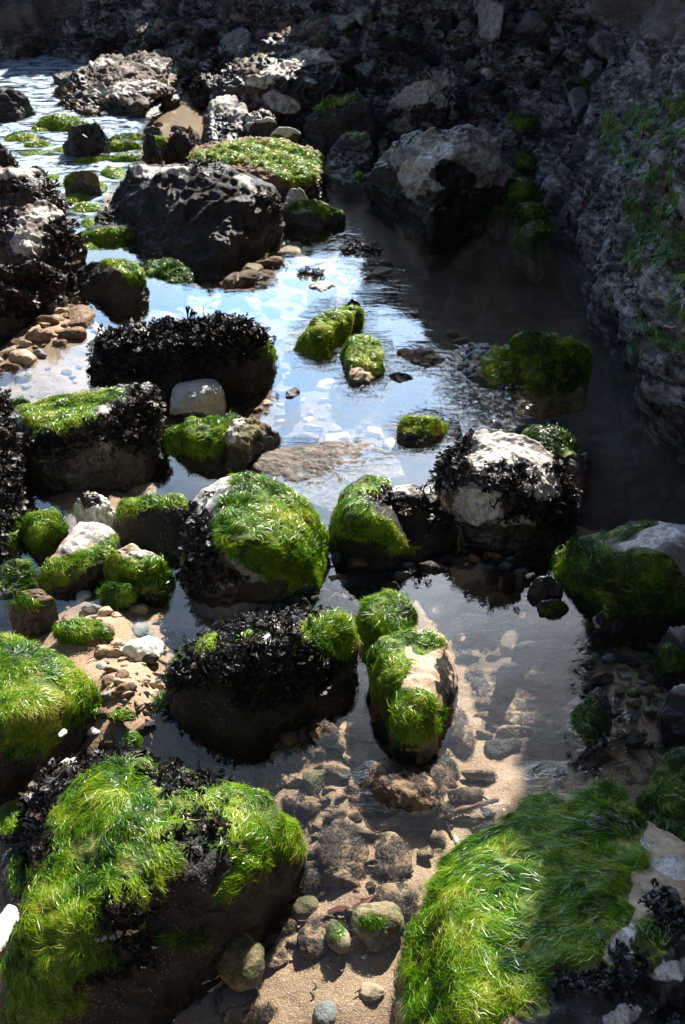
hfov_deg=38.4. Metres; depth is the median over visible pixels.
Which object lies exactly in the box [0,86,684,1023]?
sand
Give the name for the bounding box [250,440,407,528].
drowned slab
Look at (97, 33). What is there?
rubble block
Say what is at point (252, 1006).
stone
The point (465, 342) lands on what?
stone
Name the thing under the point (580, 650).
shade pebble
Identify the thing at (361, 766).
pool stone
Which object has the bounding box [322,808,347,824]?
pool stone
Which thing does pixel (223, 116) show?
round boulder
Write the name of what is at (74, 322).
shore pebble
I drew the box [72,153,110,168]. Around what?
green rock
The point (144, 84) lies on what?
layered outcrop
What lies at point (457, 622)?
pebble
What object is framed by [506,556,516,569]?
wedged stone
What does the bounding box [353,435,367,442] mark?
pool pebble
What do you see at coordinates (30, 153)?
green rock
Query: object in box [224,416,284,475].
pointed rock
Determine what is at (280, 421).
pool pebble
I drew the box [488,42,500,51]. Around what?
rubble block
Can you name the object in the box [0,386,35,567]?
weed column
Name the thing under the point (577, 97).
rubble block
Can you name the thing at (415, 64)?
rubble block
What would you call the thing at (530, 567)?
wedged stone
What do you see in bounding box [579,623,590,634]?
shade pebble
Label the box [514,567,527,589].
wedged stone
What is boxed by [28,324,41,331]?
shore pebble
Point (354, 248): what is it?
floating weed
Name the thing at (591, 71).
rubble block
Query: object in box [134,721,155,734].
stone
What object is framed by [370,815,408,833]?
pool stone
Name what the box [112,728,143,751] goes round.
stone
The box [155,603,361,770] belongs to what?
mussel-covered rock
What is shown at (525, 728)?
pool stone
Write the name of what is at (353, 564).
wedged stone
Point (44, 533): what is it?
green stone
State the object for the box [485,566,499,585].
wedged stone
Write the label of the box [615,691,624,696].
shade pebble
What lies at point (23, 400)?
green tuft rock
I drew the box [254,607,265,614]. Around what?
wedged stone
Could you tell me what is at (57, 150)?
green rock
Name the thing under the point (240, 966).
stone
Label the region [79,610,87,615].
bank pebble
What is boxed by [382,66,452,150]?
boulder
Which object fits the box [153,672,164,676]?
bank pebble
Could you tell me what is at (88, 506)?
white stone
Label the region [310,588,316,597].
wedged stone
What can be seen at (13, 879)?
stone
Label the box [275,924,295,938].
pool stone
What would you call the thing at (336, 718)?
bank pebble
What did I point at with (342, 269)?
pool pebble
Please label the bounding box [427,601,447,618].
stone
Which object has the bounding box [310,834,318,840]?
pool stone
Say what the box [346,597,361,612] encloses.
wedged stone
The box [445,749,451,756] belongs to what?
pool stone
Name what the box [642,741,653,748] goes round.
shade pebble
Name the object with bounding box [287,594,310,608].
wedged stone
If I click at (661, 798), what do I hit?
shaded green bank
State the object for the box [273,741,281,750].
pool stone
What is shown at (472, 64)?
rubble block
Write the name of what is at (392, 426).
pool pebble
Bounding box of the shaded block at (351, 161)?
[326,129,375,201]
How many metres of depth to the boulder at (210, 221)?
4.75 m
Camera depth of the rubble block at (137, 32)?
8.44 m
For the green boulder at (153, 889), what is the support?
on the sand
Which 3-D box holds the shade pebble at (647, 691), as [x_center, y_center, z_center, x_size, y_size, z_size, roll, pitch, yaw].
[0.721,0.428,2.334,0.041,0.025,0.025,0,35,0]
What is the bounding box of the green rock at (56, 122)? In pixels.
[30,113,90,144]
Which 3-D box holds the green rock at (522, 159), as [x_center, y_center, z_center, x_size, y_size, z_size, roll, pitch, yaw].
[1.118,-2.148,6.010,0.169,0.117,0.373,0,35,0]
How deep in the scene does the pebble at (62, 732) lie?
2.07 m
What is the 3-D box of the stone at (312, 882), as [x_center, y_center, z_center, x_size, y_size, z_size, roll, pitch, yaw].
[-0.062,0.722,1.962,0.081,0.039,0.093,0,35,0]
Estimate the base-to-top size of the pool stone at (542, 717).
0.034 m
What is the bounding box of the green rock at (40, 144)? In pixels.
[22,139,54,158]
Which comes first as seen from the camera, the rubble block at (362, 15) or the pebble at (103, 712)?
the pebble at (103, 712)
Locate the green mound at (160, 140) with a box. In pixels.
[153,135,169,158]
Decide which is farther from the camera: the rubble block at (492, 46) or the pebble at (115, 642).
the rubble block at (492, 46)
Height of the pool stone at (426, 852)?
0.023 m
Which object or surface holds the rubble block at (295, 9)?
on the cliff
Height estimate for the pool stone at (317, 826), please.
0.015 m
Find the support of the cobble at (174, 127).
on the sand
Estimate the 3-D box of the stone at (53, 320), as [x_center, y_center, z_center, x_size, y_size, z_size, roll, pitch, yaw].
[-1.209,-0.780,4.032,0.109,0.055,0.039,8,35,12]
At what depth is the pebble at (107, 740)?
2.16 m
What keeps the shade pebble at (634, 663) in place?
on the sand
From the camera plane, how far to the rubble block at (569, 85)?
6.24 m
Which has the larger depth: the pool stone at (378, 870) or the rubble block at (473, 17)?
the rubble block at (473, 17)
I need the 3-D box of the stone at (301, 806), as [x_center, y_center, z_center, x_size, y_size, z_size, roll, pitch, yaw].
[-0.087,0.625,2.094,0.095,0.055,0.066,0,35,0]
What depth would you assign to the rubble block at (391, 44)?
7.12 m
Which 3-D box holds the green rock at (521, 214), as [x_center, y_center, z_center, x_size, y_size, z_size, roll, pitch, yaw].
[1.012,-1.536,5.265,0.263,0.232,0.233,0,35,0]
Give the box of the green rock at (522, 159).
[510,149,537,170]
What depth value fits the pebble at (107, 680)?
2.26 m
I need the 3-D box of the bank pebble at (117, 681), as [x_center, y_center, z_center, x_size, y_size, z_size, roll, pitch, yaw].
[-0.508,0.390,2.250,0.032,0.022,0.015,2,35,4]
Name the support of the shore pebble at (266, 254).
on the sand
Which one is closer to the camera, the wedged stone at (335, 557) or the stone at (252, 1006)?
the stone at (252, 1006)
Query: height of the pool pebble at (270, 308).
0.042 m
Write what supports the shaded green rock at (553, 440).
in the water
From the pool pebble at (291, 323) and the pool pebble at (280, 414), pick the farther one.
the pool pebble at (291, 323)
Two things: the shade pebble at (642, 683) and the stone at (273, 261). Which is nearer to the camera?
the shade pebble at (642, 683)
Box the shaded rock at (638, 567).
[547,518,684,642]
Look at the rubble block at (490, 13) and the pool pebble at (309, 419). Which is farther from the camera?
the rubble block at (490, 13)
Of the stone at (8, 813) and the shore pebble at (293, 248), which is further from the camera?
the shore pebble at (293, 248)
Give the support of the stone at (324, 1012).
on the sand
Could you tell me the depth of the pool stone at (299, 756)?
2.19 m
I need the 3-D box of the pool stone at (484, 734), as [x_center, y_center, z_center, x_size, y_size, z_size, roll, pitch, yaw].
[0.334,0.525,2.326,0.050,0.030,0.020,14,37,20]
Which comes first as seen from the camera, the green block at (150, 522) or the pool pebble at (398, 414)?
the green block at (150, 522)
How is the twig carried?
on the sand
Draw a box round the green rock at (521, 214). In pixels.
[508,202,555,240]
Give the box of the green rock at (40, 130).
[30,127,50,140]
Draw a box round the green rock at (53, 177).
[47,174,62,188]
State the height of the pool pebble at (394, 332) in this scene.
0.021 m
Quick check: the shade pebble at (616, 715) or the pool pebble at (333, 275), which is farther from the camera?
the pool pebble at (333, 275)
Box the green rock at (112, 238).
[76,223,134,253]
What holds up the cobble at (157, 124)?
on the sand
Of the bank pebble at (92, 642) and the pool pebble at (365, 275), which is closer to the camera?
the bank pebble at (92, 642)
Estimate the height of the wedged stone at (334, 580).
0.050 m
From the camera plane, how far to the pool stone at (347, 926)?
1.84 m
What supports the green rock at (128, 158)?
on the sand
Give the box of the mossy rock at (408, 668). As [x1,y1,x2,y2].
[352,588,458,769]
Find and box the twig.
[442,819,452,838]
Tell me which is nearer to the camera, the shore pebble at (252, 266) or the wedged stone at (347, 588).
the wedged stone at (347, 588)
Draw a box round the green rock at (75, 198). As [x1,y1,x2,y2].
[64,192,93,209]
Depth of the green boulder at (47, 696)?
2.10 m
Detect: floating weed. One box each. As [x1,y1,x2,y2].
[296,266,325,281]
[337,240,383,257]
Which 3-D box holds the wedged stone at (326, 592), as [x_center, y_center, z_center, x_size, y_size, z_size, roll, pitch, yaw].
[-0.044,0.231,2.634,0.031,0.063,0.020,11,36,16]
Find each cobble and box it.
[153,121,162,126]
[171,125,178,130]
[187,131,199,138]
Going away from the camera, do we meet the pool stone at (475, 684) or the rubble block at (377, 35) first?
the pool stone at (475, 684)
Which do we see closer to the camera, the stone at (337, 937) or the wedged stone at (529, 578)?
the stone at (337, 937)
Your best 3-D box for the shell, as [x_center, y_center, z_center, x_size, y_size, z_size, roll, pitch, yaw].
[0.231,0.671,1.982,0.015,0.024,0.036,-12,36,-17]
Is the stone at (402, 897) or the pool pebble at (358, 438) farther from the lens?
the pool pebble at (358, 438)
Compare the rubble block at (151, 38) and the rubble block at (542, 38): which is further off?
the rubble block at (151, 38)
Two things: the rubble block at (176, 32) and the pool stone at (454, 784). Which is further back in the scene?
the rubble block at (176, 32)
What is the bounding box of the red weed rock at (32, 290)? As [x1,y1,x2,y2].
[0,251,67,346]
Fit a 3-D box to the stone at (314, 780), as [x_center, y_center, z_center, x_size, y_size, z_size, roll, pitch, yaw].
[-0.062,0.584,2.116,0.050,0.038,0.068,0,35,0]
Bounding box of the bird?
[227,13,251,24]
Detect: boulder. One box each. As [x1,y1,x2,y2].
[0,166,72,218]
[0,630,103,804]
[0,752,308,1023]
[14,379,168,499]
[61,170,103,204]
[85,306,282,415]
[108,155,289,283]
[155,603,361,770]
[169,378,225,419]
[172,470,331,622]
[201,94,247,142]
[209,46,346,138]
[240,107,275,136]
[248,117,278,137]
[270,127,302,145]
[282,188,346,247]
[303,92,379,162]
[327,473,464,571]
[362,124,513,252]
[382,66,452,150]
[391,770,684,1023]
[426,428,582,575]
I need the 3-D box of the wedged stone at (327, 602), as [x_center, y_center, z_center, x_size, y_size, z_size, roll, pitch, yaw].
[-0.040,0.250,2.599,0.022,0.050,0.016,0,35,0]
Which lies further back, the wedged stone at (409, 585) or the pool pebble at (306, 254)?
the pool pebble at (306, 254)
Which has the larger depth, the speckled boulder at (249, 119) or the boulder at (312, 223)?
the speckled boulder at (249, 119)
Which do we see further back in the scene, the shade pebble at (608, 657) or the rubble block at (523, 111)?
the rubble block at (523, 111)
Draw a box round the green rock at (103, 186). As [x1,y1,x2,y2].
[100,182,107,198]
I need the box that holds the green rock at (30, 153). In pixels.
[18,149,40,166]
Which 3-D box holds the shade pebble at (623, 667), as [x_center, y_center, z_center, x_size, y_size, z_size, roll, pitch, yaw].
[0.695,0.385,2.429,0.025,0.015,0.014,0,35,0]
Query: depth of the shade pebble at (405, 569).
2.71 m
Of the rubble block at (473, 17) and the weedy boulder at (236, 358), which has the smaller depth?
the weedy boulder at (236, 358)
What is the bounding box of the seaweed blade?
[327,895,376,915]
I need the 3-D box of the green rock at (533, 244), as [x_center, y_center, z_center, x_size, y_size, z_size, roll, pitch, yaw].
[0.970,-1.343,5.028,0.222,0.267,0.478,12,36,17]
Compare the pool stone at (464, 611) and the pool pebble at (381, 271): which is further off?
the pool pebble at (381, 271)
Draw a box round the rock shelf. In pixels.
[94,192,136,254]
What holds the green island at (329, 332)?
on the sand
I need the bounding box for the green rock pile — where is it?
[161,409,245,483]
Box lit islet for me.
[452,343,516,428]
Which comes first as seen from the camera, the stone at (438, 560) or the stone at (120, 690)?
the stone at (120, 690)
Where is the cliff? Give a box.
[0,0,684,464]
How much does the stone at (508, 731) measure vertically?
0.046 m
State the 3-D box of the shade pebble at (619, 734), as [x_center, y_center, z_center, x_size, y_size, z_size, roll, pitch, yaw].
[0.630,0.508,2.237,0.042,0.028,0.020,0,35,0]
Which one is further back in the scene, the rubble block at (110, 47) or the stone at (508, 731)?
the rubble block at (110, 47)
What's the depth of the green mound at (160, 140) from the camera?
6.24 m
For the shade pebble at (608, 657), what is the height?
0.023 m
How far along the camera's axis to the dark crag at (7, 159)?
5.51 m
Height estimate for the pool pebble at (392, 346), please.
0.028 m
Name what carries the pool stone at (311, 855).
on the sand
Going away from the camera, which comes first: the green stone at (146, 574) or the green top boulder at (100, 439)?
the green stone at (146, 574)
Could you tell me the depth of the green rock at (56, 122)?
6.69 m
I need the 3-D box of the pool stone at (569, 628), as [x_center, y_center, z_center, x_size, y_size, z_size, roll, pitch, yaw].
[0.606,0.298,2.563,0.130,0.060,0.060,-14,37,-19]
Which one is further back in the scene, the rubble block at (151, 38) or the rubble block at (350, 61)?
the rubble block at (151, 38)
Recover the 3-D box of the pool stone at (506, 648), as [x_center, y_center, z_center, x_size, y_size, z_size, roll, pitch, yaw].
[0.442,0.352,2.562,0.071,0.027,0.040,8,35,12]
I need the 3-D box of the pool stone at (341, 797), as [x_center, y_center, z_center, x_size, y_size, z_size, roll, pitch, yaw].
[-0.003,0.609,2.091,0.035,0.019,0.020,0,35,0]
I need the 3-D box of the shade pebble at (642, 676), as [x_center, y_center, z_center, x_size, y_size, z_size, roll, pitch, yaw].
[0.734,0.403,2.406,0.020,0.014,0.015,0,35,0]
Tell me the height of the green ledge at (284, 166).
0.381 m
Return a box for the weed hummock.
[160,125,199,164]
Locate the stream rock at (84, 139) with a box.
[62,119,111,167]
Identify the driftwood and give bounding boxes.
[453,797,498,814]
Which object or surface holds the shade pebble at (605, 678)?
on the sand
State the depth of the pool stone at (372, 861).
1.95 m
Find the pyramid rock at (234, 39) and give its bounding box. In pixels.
[218,26,252,52]
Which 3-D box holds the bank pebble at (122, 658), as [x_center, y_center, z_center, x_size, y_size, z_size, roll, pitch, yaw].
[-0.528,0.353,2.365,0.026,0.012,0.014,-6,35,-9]
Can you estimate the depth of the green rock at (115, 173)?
5.78 m
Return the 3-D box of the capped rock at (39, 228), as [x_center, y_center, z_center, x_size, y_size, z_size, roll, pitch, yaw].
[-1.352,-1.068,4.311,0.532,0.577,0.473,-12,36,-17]
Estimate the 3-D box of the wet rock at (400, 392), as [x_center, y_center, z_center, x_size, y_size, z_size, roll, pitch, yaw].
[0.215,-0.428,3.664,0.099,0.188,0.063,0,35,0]
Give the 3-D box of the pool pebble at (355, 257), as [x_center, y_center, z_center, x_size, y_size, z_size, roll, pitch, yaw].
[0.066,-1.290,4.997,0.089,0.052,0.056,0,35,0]
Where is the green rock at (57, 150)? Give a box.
[50,146,65,163]
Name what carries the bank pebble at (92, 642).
on the sand
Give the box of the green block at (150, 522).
[114,493,187,578]
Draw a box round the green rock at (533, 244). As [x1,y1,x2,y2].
[511,219,555,282]
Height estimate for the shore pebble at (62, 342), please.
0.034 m
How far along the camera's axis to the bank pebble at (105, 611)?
2.51 m
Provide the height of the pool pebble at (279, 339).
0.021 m
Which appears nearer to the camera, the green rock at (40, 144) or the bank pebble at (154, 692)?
the bank pebble at (154, 692)
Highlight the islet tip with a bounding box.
[346,299,360,306]
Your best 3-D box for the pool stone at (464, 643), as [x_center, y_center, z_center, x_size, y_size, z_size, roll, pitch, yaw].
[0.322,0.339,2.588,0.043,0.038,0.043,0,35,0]
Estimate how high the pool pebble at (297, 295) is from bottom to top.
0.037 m
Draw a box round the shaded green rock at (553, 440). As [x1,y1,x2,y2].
[520,422,591,514]
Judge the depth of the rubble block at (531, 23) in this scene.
6.74 m
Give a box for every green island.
[287,304,367,378]
[339,333,387,413]
[392,414,449,477]
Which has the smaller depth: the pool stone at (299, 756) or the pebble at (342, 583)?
the pool stone at (299, 756)
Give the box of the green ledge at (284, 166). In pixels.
[185,135,329,202]
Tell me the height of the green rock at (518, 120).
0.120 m
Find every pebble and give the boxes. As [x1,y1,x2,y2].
[0,345,16,354]
[10,338,19,344]
[15,371,32,380]
[19,339,32,347]
[19,383,31,389]
[24,793,31,801]
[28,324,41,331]
[33,349,46,357]
[38,322,51,327]
[52,339,67,346]
[53,307,67,313]
[58,729,66,736]
[61,369,71,374]
[67,317,79,326]
[68,290,80,298]
[69,296,81,303]
[76,590,92,602]
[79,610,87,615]
[85,638,99,645]
[86,726,99,735]
[93,645,108,655]
[94,310,104,315]
[96,661,107,669]
[97,606,112,616]
[97,707,109,718]
[100,734,114,746]
[101,675,113,686]
[101,689,114,700]
[103,667,117,672]
[106,648,123,656]
[109,638,121,645]
[110,611,121,617]
[113,678,125,684]
[115,669,129,678]
[117,657,127,660]
[121,691,133,697]
[131,622,148,636]
[135,676,150,685]
[148,680,163,689]
[150,689,160,697]
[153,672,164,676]
[161,627,171,634]
[165,640,181,649]
[242,263,263,270]
[243,288,254,292]
[249,312,260,317]
[249,405,263,412]
[254,281,275,288]
[260,288,277,300]
[261,304,281,313]
[262,399,273,405]
[263,252,269,257]
[268,266,279,269]
[270,337,283,343]
[270,751,285,762]
[271,241,301,255]
[274,419,283,423]
[275,410,284,417]
[278,389,287,394]
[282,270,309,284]
[284,264,295,269]
[284,318,305,328]
[284,346,293,355]
[286,751,296,763]
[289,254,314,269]
[289,291,302,300]
[301,251,310,257]
[303,416,313,422]
[303,424,322,431]
[312,249,321,252]
[314,378,334,391]
[315,259,326,265]
[319,398,332,402]
[324,432,352,441]
[325,405,331,410]
[328,273,338,277]
[329,423,341,431]
[333,393,341,398]
[333,573,346,588]
[333,716,340,721]
[335,258,346,262]
[335,267,346,272]
[347,253,363,261]
[350,268,357,272]
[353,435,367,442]
[358,419,369,425]
[359,264,371,270]
[359,272,372,278]
[362,307,384,319]
[363,257,377,265]
[365,426,383,438]
[372,266,393,276]
[378,259,393,265]
[382,321,393,326]
[382,437,394,451]
[384,360,391,366]
[385,279,400,295]
[385,300,396,305]
[386,342,397,350]
[388,423,397,429]
[389,330,398,334]
[392,411,405,418]
[395,319,407,326]
[401,308,419,318]
[401,567,418,573]
[406,339,426,348]
[408,408,420,412]
[415,329,424,334]
[416,320,427,326]
[433,403,442,407]
[445,330,459,338]
[446,408,467,419]
[449,617,464,628]
[486,563,494,570]
[574,666,587,672]
[575,647,583,652]
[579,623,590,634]
[591,672,613,684]
[601,653,614,661]
[610,730,627,739]
[613,713,621,718]
[615,656,627,663]
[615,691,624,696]
[618,708,627,712]
[619,665,628,670]
[622,715,636,722]
[623,675,631,679]
[625,736,644,750]
[626,698,641,708]
[627,660,641,667]
[627,687,639,696]
[637,680,648,686]
[638,673,646,679]
[639,686,654,695]
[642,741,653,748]
[643,706,659,715]
[644,677,653,682]
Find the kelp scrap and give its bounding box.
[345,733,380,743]
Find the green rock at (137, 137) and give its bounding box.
[109,131,144,145]
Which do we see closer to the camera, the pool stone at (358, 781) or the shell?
the shell
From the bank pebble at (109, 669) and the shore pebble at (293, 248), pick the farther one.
the shore pebble at (293, 248)
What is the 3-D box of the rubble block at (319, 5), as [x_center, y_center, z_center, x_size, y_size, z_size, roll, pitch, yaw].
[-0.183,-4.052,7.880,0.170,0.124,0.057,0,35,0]
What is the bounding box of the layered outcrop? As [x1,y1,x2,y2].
[52,49,190,131]
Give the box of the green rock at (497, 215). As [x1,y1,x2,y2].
[486,205,509,240]
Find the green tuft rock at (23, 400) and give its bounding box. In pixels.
[10,394,29,410]
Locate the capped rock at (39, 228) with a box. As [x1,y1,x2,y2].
[0,195,87,299]
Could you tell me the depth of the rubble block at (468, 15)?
7.08 m
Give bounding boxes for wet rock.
[387,372,412,410]
[393,348,448,405]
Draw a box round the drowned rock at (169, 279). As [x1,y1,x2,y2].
[130,257,193,303]
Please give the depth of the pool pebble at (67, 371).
3.77 m
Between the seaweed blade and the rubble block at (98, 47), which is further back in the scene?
the rubble block at (98, 47)
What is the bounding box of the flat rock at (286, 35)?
[252,7,360,53]
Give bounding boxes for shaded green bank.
[633,745,684,841]
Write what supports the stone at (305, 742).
on the sand
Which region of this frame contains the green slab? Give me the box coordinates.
[76,257,152,319]
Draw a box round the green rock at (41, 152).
[35,149,50,167]
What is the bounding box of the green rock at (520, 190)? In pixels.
[502,177,542,212]
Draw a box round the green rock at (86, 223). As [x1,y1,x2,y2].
[77,217,94,230]
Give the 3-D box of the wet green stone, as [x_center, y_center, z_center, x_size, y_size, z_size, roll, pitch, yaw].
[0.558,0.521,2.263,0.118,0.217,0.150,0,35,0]
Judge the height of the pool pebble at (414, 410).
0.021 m
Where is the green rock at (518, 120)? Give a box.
[504,109,541,132]
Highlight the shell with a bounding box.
[452,835,459,843]
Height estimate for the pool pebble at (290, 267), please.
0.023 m
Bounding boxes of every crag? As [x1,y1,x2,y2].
[0,143,19,168]
[32,165,45,175]
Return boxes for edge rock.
[647,625,684,688]
[657,684,684,752]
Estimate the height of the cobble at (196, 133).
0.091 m
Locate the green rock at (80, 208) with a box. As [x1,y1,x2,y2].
[70,202,103,219]
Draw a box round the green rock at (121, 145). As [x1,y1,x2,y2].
[109,138,142,155]
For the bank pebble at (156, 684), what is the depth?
2.30 m
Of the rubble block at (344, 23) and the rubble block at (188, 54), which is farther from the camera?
the rubble block at (188, 54)
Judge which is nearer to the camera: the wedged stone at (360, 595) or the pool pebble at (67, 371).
the wedged stone at (360, 595)
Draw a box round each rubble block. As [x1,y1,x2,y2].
[30,49,36,56]
[73,33,83,41]
[79,39,91,46]
[85,41,105,54]
[95,31,103,35]
[104,40,116,51]
[108,36,117,43]
[117,30,128,43]
[130,26,144,37]
[142,45,154,51]
[143,33,159,44]
[153,18,165,32]
[162,37,167,42]
[167,27,183,37]
[181,50,192,59]
[190,27,213,45]
[197,45,207,53]
[209,28,217,34]
[213,38,219,44]
[225,18,232,23]
[243,5,259,15]
[244,21,251,25]
[273,8,281,15]
[287,4,304,14]
[309,0,329,13]
[311,34,332,48]
[333,15,357,32]
[333,52,343,57]
[337,50,361,75]
[351,6,373,25]
[353,59,376,80]
[361,53,367,60]
[371,29,386,41]
[374,82,386,91]
[379,35,405,52]
[379,100,389,106]
[386,56,393,61]
[390,65,401,76]
[390,77,400,86]
[395,22,404,26]
[405,56,431,75]
[412,50,434,63]
[433,14,455,33]
[436,29,445,39]
[445,36,454,41]
[446,43,476,61]
[453,97,469,114]
[454,91,466,99]
[464,12,472,17]
[465,58,483,70]
[469,13,477,21]
[469,74,479,86]
[473,0,503,42]
[481,68,492,76]
[486,80,504,94]
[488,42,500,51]
[492,96,506,104]
[493,50,503,61]
[515,10,547,36]
[521,77,537,87]
[521,109,529,114]
[526,62,534,67]
[527,28,559,46]
[541,63,547,69]
[545,46,565,66]
[565,81,577,91]
[567,87,588,124]
[580,58,601,83]
[587,30,614,62]
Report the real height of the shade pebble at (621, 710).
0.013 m
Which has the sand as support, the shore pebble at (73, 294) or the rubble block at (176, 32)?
the shore pebble at (73, 294)
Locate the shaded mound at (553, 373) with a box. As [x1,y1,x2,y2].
[505,330,593,419]
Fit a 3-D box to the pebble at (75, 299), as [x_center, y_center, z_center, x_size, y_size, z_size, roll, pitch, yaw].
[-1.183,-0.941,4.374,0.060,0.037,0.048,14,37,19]
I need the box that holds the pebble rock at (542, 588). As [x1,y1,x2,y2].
[526,576,562,615]
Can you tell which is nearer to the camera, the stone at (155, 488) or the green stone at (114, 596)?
the green stone at (114, 596)
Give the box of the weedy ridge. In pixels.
[185,38,259,111]
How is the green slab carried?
on the sand
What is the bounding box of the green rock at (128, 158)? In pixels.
[107,152,141,167]
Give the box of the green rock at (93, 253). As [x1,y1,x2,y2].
[85,240,99,263]
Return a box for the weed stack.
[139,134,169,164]
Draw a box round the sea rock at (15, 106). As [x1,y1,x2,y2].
[0,88,36,141]
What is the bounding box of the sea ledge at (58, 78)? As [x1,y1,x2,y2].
[53,71,71,98]
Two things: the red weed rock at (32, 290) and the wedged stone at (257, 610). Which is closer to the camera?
the wedged stone at (257, 610)
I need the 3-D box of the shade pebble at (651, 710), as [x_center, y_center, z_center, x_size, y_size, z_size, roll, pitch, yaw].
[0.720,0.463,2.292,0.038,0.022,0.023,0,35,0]
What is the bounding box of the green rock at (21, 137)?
[3,131,37,153]
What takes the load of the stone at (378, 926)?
on the sand
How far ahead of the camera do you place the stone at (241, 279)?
4.50 m
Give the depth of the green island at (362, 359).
3.65 m
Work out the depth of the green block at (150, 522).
2.75 m
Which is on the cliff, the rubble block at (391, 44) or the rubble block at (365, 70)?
the rubble block at (365, 70)
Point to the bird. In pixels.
(239, 19)
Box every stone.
[0,372,14,380]
[0,553,38,627]
[0,801,24,850]
[0,846,29,914]
[0,904,19,953]
[1,362,23,373]
[4,589,58,640]
[8,349,36,364]
[19,507,70,573]
[25,328,52,341]
[35,315,59,325]
[50,614,114,644]
[58,326,86,339]
[68,304,95,326]
[73,491,116,532]
[81,603,101,613]
[95,580,136,610]
[98,543,177,607]
[107,706,135,723]
[111,682,136,697]
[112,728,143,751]
[120,636,163,665]
[128,482,166,496]
[129,603,148,614]
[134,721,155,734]
[143,126,162,136]
[150,689,167,715]
[171,630,189,642]
[202,974,223,991]
[210,987,278,1023]
[216,932,264,991]
[221,289,253,305]
[222,269,269,289]
[245,603,257,612]
[253,769,287,792]
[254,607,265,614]
[256,256,284,268]
[264,943,288,969]
[272,916,297,935]
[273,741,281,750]
[274,759,287,766]
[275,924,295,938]
[278,902,295,916]
[279,730,298,746]
[280,792,322,819]
[283,938,298,949]
[284,387,300,424]
[285,774,304,788]
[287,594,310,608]
[290,748,307,764]
[292,895,318,919]
[297,728,317,758]
[297,915,332,963]
[297,920,307,926]
[300,856,325,895]
[303,770,324,797]
[304,714,346,754]
[305,847,319,860]
[306,856,323,868]
[307,281,336,314]
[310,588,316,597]
[310,595,319,607]
[310,745,326,757]
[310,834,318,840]
[312,761,324,768]
[312,824,322,829]
[313,818,369,885]
[313,1000,336,1023]
[316,796,331,804]
[317,889,328,899]
[320,588,331,605]
[320,868,364,890]
[322,788,335,791]
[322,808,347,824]
[323,598,331,608]
[324,764,353,783]
[324,912,339,920]
[326,918,349,953]
[327,563,340,575]
[327,752,341,759]
[328,552,340,564]
[328,574,346,588]
[330,592,349,606]
[334,794,346,803]
[339,754,356,766]
[341,906,357,922]
[342,585,351,591]
[342,722,371,745]
[342,782,360,794]
[342,920,352,930]
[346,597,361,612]
[347,558,366,571]
[347,792,361,804]
[348,810,362,822]
[351,826,380,841]
[351,900,404,951]
[353,741,369,758]
[353,762,369,772]
[354,778,363,784]
[355,591,367,599]
[359,981,384,1000]
[360,757,443,820]
[361,808,378,819]
[363,558,387,571]
[363,794,378,804]
[364,857,379,867]
[365,880,377,890]
[367,585,382,593]
[368,741,388,759]
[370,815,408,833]
[370,862,393,878]
[371,881,418,922]
[373,829,413,882]
[380,581,400,591]
[394,571,411,581]
[401,576,417,594]
[403,562,414,567]
[407,568,417,577]
[417,846,433,859]
[418,561,450,585]
[421,754,460,797]
[421,800,455,822]
[424,830,447,849]
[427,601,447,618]
[429,557,445,565]
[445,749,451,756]
[447,783,486,807]
[448,780,458,788]
[449,706,476,756]
[452,337,473,347]
[454,599,486,621]
[455,649,482,660]
[456,632,473,643]
[459,631,471,645]
[461,768,499,784]
[465,667,496,697]
[468,554,481,562]
[469,677,483,687]
[472,710,490,719]
[474,562,485,575]
[474,727,492,739]
[475,695,490,706]
[481,737,524,758]
[484,552,506,563]
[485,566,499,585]
[485,589,520,612]
[485,652,500,659]
[485,668,497,675]
[488,686,543,724]
[488,725,499,731]
[491,689,503,699]
[495,662,519,689]
[496,724,523,738]
[498,561,510,570]
[498,641,514,652]
[502,572,514,594]
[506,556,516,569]
[511,640,535,667]
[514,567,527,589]
[515,634,530,640]
[516,609,534,631]
[516,668,551,689]
[519,725,533,732]
[520,573,534,605]
[524,562,536,573]
[525,694,540,703]
[525,726,571,762]
[532,599,569,640]
[534,711,551,725]
[537,729,564,738]
[543,691,580,714]
[546,719,564,728]
[554,616,591,640]
[558,641,595,669]
[563,687,613,758]
[564,669,601,697]
[587,599,630,650]
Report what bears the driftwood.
on the sand
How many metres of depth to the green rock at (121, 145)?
6.25 m
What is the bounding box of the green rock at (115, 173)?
[98,166,125,185]
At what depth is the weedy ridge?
7.59 m
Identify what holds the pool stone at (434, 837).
on the sand
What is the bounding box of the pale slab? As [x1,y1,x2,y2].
[37,522,120,605]
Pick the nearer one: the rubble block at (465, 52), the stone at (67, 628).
the stone at (67, 628)
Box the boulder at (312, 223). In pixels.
[282,188,346,247]

